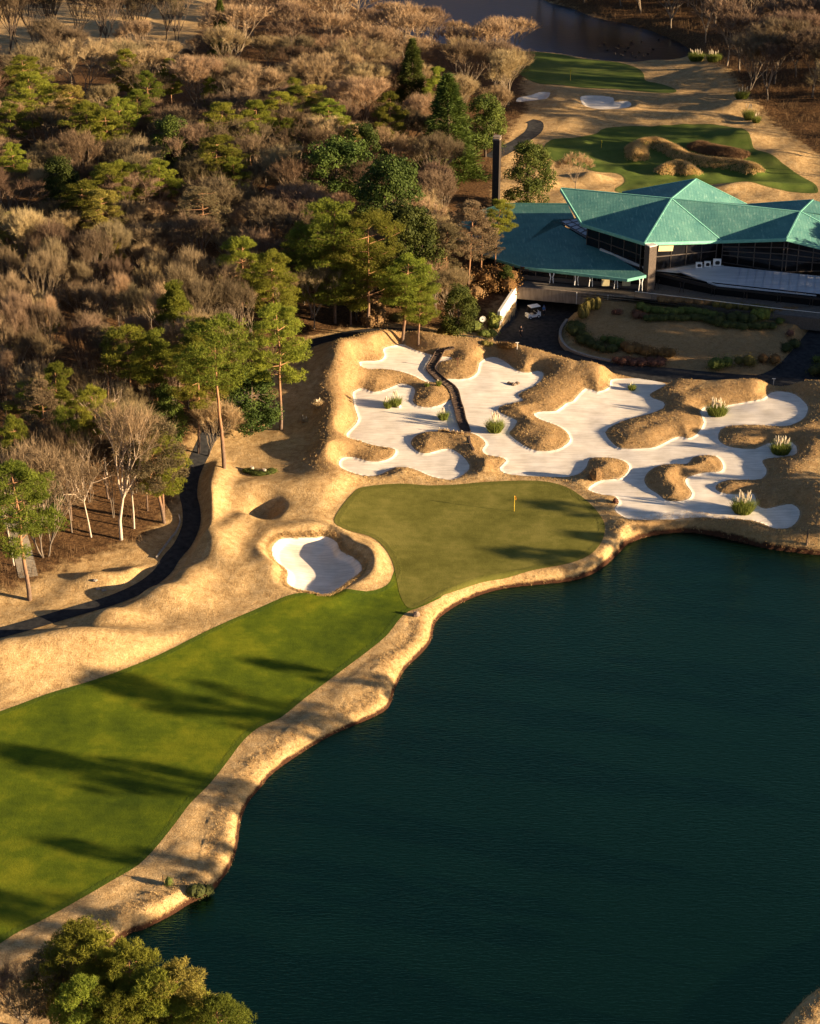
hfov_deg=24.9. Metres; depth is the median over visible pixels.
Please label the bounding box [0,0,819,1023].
ground
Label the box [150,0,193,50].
bare tree
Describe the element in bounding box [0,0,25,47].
bare tree
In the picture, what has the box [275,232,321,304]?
bare tree
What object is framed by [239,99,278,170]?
pine tree
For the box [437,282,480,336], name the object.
evergreen tree
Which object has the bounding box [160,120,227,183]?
bare tree
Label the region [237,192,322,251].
bare tree
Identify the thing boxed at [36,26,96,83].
bare tree
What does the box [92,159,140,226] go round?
pine tree
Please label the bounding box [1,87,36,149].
bare tree
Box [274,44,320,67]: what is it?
bare tree
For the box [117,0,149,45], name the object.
bare tree
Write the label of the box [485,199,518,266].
pine tree
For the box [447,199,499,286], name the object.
tree
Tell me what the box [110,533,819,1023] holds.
lake water
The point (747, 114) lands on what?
pampas grass
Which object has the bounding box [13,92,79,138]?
bare tree
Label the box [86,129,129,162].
bare tree
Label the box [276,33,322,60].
bare tree
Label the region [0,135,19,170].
bare tree
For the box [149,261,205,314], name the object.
bare tree
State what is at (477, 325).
leafy bush
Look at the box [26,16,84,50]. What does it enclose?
bare tree
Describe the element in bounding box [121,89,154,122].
pine tree
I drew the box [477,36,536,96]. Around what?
bare tree
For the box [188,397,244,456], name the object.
bare tree
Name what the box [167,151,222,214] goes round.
bare tree
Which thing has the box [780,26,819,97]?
bare tree
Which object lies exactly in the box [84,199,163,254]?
bare tree
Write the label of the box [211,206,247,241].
bare tree
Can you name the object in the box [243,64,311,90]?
bare tree
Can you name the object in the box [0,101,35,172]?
pine tree
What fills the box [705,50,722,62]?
pampas grass
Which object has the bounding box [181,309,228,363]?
bare tree
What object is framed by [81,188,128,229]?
pine tree
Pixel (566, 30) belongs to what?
pond water
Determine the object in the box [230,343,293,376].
bare tree
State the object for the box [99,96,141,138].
pine tree
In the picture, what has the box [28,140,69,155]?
bare tree
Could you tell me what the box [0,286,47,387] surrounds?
bare tree
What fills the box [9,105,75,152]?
bare tree
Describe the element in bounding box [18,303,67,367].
bare tree
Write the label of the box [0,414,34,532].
pine tree
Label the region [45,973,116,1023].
pine tree
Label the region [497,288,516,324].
wing wall
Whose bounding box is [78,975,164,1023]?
pine tree
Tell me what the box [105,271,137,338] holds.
bare tree
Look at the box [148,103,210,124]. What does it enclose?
bare tree
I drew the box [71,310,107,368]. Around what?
bare tree
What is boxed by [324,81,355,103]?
bare tree
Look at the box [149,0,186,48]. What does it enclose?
bare tree
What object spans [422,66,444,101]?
pine tree
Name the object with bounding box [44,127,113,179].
bare tree
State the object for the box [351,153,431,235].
evergreen tree
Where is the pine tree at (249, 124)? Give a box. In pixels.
[234,121,266,188]
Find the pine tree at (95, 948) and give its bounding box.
[63,928,134,1023]
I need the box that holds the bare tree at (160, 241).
[143,228,172,254]
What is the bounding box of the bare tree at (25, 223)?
[0,207,47,282]
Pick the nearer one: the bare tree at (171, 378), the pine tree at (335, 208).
the bare tree at (171, 378)
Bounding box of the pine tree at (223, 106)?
[192,102,252,156]
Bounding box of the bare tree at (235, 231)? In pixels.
[209,224,260,256]
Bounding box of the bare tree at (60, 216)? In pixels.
[41,209,81,262]
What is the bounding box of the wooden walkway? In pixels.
[426,346,470,432]
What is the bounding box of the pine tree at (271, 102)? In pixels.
[263,91,303,138]
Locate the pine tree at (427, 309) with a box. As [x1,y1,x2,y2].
[399,276,441,345]
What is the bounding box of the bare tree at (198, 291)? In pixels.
[178,274,229,314]
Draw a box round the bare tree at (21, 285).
[0,268,40,308]
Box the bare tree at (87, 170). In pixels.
[72,163,107,180]
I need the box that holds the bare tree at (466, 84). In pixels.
[434,73,481,110]
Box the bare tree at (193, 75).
[170,53,211,100]
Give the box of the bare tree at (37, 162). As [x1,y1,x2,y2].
[7,147,71,200]
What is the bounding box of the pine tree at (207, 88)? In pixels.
[200,77,223,109]
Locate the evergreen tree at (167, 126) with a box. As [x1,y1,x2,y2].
[145,114,196,185]
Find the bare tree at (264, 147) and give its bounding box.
[250,133,278,184]
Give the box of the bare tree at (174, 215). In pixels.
[168,211,204,249]
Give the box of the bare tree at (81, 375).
[52,362,101,422]
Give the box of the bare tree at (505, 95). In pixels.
[475,83,513,133]
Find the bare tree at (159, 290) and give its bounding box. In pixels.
[137,275,168,326]
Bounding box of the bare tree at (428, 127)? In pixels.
[411,118,460,148]
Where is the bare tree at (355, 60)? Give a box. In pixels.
[313,49,378,100]
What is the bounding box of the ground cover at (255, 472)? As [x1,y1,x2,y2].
[242,467,278,475]
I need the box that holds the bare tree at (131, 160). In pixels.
[102,152,153,208]
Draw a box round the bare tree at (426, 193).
[405,186,443,207]
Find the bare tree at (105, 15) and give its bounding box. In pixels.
[68,0,120,40]
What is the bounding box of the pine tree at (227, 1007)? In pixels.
[177,991,256,1023]
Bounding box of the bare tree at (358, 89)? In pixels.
[318,73,391,122]
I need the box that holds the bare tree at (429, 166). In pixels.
[415,160,455,205]
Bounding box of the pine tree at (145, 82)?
[127,70,165,100]
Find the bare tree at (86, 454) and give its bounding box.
[44,431,122,537]
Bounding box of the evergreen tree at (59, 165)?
[38,154,80,218]
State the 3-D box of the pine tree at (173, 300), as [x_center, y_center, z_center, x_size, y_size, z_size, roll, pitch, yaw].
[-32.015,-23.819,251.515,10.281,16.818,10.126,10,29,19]
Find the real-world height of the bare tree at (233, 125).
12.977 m
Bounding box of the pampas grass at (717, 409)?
[704,397,729,416]
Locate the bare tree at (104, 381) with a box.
[66,371,130,474]
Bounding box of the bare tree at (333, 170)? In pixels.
[320,159,358,191]
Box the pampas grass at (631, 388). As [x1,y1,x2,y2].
[627,382,636,390]
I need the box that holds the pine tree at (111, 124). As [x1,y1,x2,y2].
[79,108,130,146]
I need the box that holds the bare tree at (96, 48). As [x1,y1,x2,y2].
[40,35,122,96]
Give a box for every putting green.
[334,480,604,607]
[515,51,675,92]
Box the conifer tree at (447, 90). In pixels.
[410,71,491,188]
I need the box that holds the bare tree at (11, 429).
[0,419,35,445]
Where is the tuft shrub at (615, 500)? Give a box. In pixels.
[612,497,618,503]
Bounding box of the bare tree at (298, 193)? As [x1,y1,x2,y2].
[263,180,355,223]
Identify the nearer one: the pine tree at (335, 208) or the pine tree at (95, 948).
the pine tree at (95, 948)
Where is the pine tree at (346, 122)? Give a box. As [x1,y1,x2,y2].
[334,117,361,139]
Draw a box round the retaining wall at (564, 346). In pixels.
[559,319,610,361]
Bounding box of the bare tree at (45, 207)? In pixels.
[30,197,67,217]
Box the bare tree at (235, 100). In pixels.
[209,87,280,118]
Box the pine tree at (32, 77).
[0,71,60,145]
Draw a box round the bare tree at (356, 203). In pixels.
[350,198,387,239]
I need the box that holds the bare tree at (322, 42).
[311,33,357,79]
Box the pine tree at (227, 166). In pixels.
[215,156,254,189]
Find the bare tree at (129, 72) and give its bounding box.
[113,61,171,117]
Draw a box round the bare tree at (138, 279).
[129,264,166,327]
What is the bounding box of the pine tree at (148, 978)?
[107,965,210,1023]
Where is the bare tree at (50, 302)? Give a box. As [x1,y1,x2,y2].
[33,293,58,362]
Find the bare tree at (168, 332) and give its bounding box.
[159,315,205,408]
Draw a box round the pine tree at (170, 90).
[155,58,186,104]
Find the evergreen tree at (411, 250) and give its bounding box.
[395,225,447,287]
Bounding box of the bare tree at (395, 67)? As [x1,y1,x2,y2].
[372,56,425,103]
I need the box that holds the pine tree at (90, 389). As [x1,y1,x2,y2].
[73,383,116,498]
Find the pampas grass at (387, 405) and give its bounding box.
[382,397,392,408]
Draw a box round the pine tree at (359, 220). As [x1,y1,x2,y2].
[318,206,405,327]
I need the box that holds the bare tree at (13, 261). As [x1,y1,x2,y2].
[0,244,25,313]
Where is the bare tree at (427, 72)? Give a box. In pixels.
[388,63,436,89]
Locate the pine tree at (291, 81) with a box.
[284,77,301,86]
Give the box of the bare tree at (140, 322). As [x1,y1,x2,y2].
[123,313,151,381]
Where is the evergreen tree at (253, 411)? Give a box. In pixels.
[220,362,284,436]
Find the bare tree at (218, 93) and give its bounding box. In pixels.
[195,90,233,114]
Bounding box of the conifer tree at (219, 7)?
[207,0,232,63]
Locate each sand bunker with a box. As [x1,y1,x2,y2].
[272,536,361,594]
[339,344,807,528]
[516,92,549,101]
[580,95,630,108]
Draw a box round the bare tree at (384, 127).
[357,120,403,154]
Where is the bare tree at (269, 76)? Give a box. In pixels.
[221,63,290,98]
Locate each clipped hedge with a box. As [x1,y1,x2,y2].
[479,339,494,346]
[495,341,517,348]
[576,293,600,319]
[635,301,721,317]
[643,310,777,329]
[655,295,711,306]
[709,299,776,312]
[774,317,787,324]
[775,304,804,311]
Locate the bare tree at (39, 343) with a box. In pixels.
[8,329,63,375]
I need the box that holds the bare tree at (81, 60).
[78,56,96,71]
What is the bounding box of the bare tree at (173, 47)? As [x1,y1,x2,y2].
[140,38,187,77]
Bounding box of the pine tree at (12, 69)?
[0,54,54,129]
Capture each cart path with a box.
[0,328,490,637]
[487,119,543,157]
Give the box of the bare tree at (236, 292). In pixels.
[207,273,256,360]
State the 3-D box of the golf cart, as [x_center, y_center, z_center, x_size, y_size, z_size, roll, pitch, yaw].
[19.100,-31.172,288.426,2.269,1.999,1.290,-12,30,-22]
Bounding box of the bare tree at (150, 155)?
[122,151,166,203]
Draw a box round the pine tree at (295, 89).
[284,85,317,140]
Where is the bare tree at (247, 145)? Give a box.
[221,131,277,192]
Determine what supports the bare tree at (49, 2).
on the ground at (226, 568)
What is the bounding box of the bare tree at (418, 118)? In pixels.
[391,106,428,155]
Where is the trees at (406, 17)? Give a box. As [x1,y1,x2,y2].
[0,0,819,84]
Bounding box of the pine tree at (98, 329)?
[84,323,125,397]
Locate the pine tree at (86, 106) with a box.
[57,100,111,165]
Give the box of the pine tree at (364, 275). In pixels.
[323,234,382,325]
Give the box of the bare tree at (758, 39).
[726,28,801,90]
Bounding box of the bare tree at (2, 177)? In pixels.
[0,166,51,212]
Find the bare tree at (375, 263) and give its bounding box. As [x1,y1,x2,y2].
[354,237,398,296]
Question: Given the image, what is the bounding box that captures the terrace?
[516,273,819,330]
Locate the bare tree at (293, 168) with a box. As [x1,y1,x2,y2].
[267,155,321,219]
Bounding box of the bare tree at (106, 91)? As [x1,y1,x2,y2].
[80,84,120,104]
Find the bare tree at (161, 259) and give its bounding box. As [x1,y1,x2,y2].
[141,249,168,311]
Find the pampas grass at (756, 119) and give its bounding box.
[752,112,761,122]
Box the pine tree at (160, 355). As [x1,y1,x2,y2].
[115,327,187,398]
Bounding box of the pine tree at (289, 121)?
[270,117,303,174]
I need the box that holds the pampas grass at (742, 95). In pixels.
[733,87,748,99]
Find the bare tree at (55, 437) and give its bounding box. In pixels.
[29,417,100,532]
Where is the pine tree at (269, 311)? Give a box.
[235,302,311,430]
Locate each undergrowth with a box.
[0,6,530,592]
[544,0,819,153]
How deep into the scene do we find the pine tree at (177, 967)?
139.57 m
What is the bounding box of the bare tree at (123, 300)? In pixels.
[105,282,155,337]
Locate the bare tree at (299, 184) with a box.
[261,178,330,215]
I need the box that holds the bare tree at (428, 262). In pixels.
[414,256,449,313]
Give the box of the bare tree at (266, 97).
[253,87,306,135]
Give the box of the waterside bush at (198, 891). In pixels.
[185,881,215,900]
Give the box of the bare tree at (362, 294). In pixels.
[347,278,377,320]
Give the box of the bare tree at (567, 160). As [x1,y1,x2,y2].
[554,153,596,188]
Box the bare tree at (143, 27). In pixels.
[110,18,152,63]
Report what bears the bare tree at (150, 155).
on the ground at (226, 568)
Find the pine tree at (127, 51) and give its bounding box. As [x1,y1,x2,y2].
[107,48,137,91]
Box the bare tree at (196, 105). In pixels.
[169,101,208,112]
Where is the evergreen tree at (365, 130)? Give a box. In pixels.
[338,122,389,186]
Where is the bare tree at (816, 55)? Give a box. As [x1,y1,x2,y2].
[808,44,819,60]
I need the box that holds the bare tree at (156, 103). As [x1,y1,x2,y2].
[133,95,168,116]
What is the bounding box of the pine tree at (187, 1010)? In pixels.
[140,996,205,1023]
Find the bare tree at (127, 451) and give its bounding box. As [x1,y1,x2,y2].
[108,411,155,528]
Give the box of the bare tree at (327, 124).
[305,113,358,183]
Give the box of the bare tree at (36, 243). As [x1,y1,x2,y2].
[16,237,44,288]
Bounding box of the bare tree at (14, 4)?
[0,0,27,53]
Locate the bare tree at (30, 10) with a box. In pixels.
[8,0,39,45]
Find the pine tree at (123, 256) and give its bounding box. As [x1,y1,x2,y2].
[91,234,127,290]
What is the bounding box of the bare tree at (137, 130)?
[110,120,152,142]
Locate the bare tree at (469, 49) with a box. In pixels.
[438,36,492,101]
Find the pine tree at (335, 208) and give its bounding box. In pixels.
[292,197,374,323]
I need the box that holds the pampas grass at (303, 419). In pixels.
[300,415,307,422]
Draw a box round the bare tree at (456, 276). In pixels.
[422,265,472,315]
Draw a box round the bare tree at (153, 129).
[138,115,204,153]
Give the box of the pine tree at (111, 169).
[80,162,139,201]
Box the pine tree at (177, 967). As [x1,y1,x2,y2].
[134,956,220,1023]
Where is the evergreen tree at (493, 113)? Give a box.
[465,92,507,156]
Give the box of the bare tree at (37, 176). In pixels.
[23,166,62,193]
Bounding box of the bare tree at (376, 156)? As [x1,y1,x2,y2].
[358,152,396,162]
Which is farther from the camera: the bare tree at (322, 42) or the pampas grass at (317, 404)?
the bare tree at (322, 42)
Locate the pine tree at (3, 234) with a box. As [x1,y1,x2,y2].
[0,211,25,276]
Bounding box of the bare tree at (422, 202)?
[380,197,456,227]
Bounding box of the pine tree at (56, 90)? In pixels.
[34,82,66,134]
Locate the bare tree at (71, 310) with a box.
[55,279,90,338]
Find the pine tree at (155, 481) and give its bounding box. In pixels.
[100,414,190,523]
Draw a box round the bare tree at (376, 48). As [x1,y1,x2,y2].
[323,32,401,77]
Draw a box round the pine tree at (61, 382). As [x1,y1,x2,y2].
[35,360,77,474]
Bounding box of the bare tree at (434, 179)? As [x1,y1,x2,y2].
[411,164,458,220]
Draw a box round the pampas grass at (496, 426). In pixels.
[483,411,506,433]
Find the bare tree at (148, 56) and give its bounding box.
[113,45,171,93]
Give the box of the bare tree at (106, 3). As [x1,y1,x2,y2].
[67,0,125,45]
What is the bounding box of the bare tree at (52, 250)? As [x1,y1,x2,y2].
[31,234,67,309]
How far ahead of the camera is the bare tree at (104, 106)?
328.52 m
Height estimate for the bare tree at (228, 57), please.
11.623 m
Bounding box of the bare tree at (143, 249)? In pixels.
[130,241,157,289]
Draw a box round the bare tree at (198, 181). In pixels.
[169,175,213,208]
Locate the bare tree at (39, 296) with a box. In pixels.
[21,289,59,357]
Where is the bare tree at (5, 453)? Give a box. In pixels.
[0,436,16,491]
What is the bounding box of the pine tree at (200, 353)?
[173,311,259,468]
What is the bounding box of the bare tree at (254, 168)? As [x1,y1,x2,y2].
[237,158,279,195]
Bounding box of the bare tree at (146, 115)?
[142,108,163,134]
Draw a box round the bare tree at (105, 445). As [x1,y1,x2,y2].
[85,435,130,517]
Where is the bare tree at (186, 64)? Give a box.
[165,54,232,112]
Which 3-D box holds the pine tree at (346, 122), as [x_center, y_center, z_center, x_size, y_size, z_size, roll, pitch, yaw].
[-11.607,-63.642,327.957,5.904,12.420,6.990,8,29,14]
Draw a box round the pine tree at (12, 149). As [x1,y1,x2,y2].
[0,141,30,209]
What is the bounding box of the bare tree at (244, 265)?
[226,248,264,306]
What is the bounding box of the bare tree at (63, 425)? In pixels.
[40,407,81,475]
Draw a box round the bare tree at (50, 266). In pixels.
[22,248,70,329]
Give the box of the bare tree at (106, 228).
[88,215,133,278]
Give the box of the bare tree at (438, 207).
[405,195,451,219]
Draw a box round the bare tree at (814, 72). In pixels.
[805,59,819,85]
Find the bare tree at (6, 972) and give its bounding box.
[0,957,46,1023]
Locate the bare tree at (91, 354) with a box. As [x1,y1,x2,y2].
[84,333,144,390]
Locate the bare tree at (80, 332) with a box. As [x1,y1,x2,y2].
[65,310,109,379]
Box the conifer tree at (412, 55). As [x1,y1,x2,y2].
[392,37,429,128]
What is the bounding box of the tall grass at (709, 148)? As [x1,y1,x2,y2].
[686,140,750,159]
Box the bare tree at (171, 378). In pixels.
[151,357,191,406]
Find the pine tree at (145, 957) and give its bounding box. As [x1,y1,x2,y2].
[87,936,168,1022]
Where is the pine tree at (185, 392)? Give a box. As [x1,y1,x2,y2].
[163,333,230,453]
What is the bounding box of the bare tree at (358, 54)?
[339,39,394,90]
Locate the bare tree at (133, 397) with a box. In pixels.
[107,379,153,409]
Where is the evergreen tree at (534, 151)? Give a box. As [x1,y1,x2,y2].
[501,139,557,202]
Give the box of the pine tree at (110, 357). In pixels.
[98,324,160,395]
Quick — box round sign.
[480,316,485,326]
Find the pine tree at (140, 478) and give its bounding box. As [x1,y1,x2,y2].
[129,431,159,510]
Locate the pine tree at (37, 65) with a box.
[13,61,46,81]
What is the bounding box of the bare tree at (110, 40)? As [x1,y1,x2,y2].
[100,35,133,64]
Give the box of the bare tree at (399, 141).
[363,128,419,179]
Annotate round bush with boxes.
[164,875,173,886]
[611,309,623,314]
[630,309,648,319]
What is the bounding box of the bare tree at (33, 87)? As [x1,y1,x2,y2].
[6,78,51,132]
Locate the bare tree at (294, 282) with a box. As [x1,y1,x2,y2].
[264,267,300,330]
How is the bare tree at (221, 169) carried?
on the ground at (226, 568)
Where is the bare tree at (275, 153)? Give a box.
[256,142,305,199]
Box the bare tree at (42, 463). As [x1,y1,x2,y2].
[0,429,103,557]
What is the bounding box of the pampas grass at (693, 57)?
[687,48,706,61]
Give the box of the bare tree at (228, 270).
[202,255,242,329]
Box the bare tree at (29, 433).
[23,423,66,503]
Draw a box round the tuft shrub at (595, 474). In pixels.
[588,466,603,481]
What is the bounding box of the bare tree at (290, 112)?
[257,99,313,141]
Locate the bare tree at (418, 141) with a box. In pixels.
[404,131,451,185]
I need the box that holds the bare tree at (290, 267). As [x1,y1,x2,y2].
[254,261,299,297]
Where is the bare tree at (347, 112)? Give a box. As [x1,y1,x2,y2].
[322,98,361,122]
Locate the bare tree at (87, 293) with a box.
[56,278,116,318]
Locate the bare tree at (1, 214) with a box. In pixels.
[0,203,5,221]
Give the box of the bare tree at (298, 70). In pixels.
[276,57,316,85]
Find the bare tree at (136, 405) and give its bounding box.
[120,398,145,460]
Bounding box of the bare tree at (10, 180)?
[1,169,30,213]
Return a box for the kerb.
[155,514,180,557]
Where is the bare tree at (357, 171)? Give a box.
[340,159,398,194]
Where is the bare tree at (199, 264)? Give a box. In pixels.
[170,245,213,313]
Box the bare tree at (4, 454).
[0,442,38,565]
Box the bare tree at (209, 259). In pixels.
[195,251,219,312]
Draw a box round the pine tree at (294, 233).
[276,220,342,318]
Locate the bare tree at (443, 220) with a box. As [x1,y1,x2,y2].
[426,212,465,255]
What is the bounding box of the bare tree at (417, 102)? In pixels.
[403,90,434,133]
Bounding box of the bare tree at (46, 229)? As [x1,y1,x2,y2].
[26,214,75,292]
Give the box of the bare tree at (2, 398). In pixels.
[0,387,6,404]
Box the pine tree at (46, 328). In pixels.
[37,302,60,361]
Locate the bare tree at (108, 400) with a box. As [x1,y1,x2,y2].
[80,392,117,462]
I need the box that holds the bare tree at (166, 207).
[141,199,177,225]
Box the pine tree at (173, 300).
[145,279,197,387]
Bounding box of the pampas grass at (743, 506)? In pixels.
[727,489,758,515]
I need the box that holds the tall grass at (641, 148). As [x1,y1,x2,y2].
[624,136,764,175]
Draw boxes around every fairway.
[0,571,441,942]
[544,124,817,192]
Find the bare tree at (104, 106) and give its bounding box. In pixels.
[72,98,125,163]
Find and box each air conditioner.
[695,262,701,267]
[704,261,710,266]
[713,259,720,265]
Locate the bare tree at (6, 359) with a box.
[0,346,15,418]
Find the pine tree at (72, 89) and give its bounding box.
[52,84,85,154]
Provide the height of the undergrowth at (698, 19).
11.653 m
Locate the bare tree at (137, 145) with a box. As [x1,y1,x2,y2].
[98,132,169,162]
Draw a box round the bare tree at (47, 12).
[30,0,63,38]
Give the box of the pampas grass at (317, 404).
[311,397,324,408]
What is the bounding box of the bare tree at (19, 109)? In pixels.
[0,99,25,165]
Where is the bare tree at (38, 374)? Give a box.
[3,357,53,429]
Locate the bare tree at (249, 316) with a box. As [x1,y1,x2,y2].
[234,285,258,333]
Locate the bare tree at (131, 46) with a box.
[94,37,144,95]
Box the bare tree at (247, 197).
[220,188,268,229]
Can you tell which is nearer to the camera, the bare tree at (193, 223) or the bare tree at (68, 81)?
the bare tree at (193, 223)
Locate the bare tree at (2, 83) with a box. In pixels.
[0,71,15,94]
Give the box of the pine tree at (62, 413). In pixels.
[43,404,93,520]
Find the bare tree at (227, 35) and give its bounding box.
[200,24,255,76]
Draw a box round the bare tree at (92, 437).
[69,430,102,501]
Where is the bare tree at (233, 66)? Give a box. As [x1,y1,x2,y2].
[195,54,257,108]
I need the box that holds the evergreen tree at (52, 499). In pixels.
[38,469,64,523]
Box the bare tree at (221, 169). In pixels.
[209,161,227,178]
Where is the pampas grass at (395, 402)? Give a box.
[387,390,402,407]
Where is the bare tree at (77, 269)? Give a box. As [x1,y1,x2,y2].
[55,259,94,317]
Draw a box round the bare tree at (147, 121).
[121,113,155,142]
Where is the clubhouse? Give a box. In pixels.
[451,135,819,306]
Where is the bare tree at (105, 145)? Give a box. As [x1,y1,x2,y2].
[89,139,123,164]
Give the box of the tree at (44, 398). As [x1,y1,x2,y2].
[17,377,68,499]
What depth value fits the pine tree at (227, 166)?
307.67 m
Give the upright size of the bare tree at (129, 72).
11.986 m
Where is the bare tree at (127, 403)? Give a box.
[90,397,168,493]
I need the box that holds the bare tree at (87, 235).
[74,228,113,276]
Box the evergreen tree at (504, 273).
[496,265,514,281]
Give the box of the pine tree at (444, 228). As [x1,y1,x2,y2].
[422,223,467,301]
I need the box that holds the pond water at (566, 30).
[349,0,690,61]
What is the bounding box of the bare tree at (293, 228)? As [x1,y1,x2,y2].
[278,217,322,258]
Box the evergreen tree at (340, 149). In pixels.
[285,134,373,217]
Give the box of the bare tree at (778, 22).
[742,14,816,83]
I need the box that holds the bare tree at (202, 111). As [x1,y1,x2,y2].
[193,105,225,124]
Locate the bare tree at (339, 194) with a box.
[300,190,354,221]
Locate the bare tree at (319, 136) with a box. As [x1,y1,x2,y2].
[272,124,347,179]
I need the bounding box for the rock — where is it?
[412,610,419,616]
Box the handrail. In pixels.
[634,291,819,313]
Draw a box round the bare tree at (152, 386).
[131,328,171,403]
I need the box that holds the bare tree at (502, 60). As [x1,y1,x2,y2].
[479,46,533,105]
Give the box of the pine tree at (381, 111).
[370,91,408,152]
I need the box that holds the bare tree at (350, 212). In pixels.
[315,208,353,230]
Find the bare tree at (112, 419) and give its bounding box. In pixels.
[88,398,179,540]
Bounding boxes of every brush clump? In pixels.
[358,291,390,328]
[436,266,488,299]
[460,262,526,296]
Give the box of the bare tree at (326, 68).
[282,50,346,97]
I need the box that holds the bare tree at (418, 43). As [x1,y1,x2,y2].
[365,34,432,76]
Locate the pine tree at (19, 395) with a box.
[1,378,70,428]
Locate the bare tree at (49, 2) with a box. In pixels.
[31,0,64,22]
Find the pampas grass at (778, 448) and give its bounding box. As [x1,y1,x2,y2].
[767,435,791,455]
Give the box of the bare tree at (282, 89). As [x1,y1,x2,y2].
[251,83,319,145]
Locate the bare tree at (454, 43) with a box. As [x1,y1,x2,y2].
[442,34,483,77]
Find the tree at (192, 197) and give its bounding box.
[173,186,232,258]
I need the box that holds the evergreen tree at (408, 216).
[371,198,446,308]
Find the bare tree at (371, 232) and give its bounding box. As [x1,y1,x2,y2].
[330,226,391,244]
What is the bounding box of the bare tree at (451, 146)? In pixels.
[410,130,467,165]
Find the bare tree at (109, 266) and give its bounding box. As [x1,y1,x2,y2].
[89,254,132,325]
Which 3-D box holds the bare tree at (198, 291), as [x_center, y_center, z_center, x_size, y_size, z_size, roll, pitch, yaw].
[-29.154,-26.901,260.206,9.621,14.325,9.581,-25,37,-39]
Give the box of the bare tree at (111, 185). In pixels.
[98,170,170,230]
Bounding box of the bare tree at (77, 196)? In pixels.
[62,178,97,221]
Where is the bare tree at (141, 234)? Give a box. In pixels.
[112,217,190,287]
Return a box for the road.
[493,299,819,385]
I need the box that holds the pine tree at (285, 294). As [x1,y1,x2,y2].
[239,247,301,346]
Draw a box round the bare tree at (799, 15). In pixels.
[753,8,819,76]
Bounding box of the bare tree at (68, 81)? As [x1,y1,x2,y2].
[56,47,83,92]
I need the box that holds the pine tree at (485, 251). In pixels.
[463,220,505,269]
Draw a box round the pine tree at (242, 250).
[210,235,272,326]
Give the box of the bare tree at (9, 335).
[0,313,30,405]
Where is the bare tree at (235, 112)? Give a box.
[206,107,261,154]
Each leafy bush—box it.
[388,310,428,322]
[435,327,456,335]
[470,320,481,332]
[477,327,499,338]
[486,310,502,329]
[564,319,619,353]
[599,334,627,346]
[610,354,668,367]
[620,339,679,357]
[704,354,734,371]
[711,308,759,324]
[732,352,758,367]
[750,307,773,321]
[755,352,783,365]
[780,337,801,353]
[785,328,796,336]
[805,361,819,377]
[810,355,819,363]
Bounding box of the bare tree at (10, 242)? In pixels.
[0,223,22,275]
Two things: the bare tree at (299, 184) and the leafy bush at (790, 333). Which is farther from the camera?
the bare tree at (299, 184)
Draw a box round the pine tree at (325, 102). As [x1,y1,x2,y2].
[306,98,350,135]
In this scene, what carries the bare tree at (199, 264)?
on the ground at (226, 568)
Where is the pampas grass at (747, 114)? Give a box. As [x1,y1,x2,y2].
[741,103,755,119]
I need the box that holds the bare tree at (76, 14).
[55,0,109,48]
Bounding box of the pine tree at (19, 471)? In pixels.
[0,458,70,600]
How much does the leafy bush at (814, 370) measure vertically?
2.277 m
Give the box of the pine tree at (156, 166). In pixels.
[135,157,186,224]
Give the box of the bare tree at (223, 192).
[175,172,262,248]
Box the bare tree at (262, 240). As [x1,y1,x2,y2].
[220,225,283,275]
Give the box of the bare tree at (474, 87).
[458,76,482,102]
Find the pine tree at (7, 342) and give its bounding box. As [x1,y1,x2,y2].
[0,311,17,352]
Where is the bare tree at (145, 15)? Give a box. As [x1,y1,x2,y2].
[127,0,158,44]
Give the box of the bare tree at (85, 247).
[69,225,114,285]
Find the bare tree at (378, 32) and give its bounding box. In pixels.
[352,25,398,81]
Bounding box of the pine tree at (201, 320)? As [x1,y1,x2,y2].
[176,316,232,421]
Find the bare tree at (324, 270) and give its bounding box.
[289,259,356,328]
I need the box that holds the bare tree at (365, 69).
[330,60,397,121]
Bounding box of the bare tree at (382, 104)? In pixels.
[367,102,405,153]
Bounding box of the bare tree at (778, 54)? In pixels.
[731,38,804,98]
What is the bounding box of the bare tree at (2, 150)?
[0,139,6,166]
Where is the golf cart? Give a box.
[525,304,540,319]
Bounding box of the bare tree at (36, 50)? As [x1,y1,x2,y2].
[0,38,66,96]
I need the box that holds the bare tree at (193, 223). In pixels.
[160,208,221,275]
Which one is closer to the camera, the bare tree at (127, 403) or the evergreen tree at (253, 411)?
the bare tree at (127, 403)
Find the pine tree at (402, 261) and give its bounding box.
[372,252,441,343]
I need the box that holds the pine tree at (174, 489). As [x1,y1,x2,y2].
[127,430,192,514]
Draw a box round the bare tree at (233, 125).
[199,116,281,170]
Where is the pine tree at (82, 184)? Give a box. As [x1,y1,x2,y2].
[55,178,108,232]
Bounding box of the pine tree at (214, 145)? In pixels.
[188,134,251,209]
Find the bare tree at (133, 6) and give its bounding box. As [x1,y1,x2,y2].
[112,0,147,37]
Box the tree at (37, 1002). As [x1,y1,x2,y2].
[3,945,76,1023]
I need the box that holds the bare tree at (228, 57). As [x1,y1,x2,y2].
[198,52,247,100]
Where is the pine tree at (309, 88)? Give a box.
[296,84,330,143]
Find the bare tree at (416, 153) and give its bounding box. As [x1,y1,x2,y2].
[401,134,425,176]
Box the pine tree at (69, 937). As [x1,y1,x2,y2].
[22,913,125,1023]
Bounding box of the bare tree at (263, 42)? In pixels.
[250,34,287,66]
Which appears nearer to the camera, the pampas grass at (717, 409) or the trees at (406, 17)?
the pampas grass at (717, 409)
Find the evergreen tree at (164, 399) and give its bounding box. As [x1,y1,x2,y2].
[147,382,191,442]
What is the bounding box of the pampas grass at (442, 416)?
[436,407,449,420]

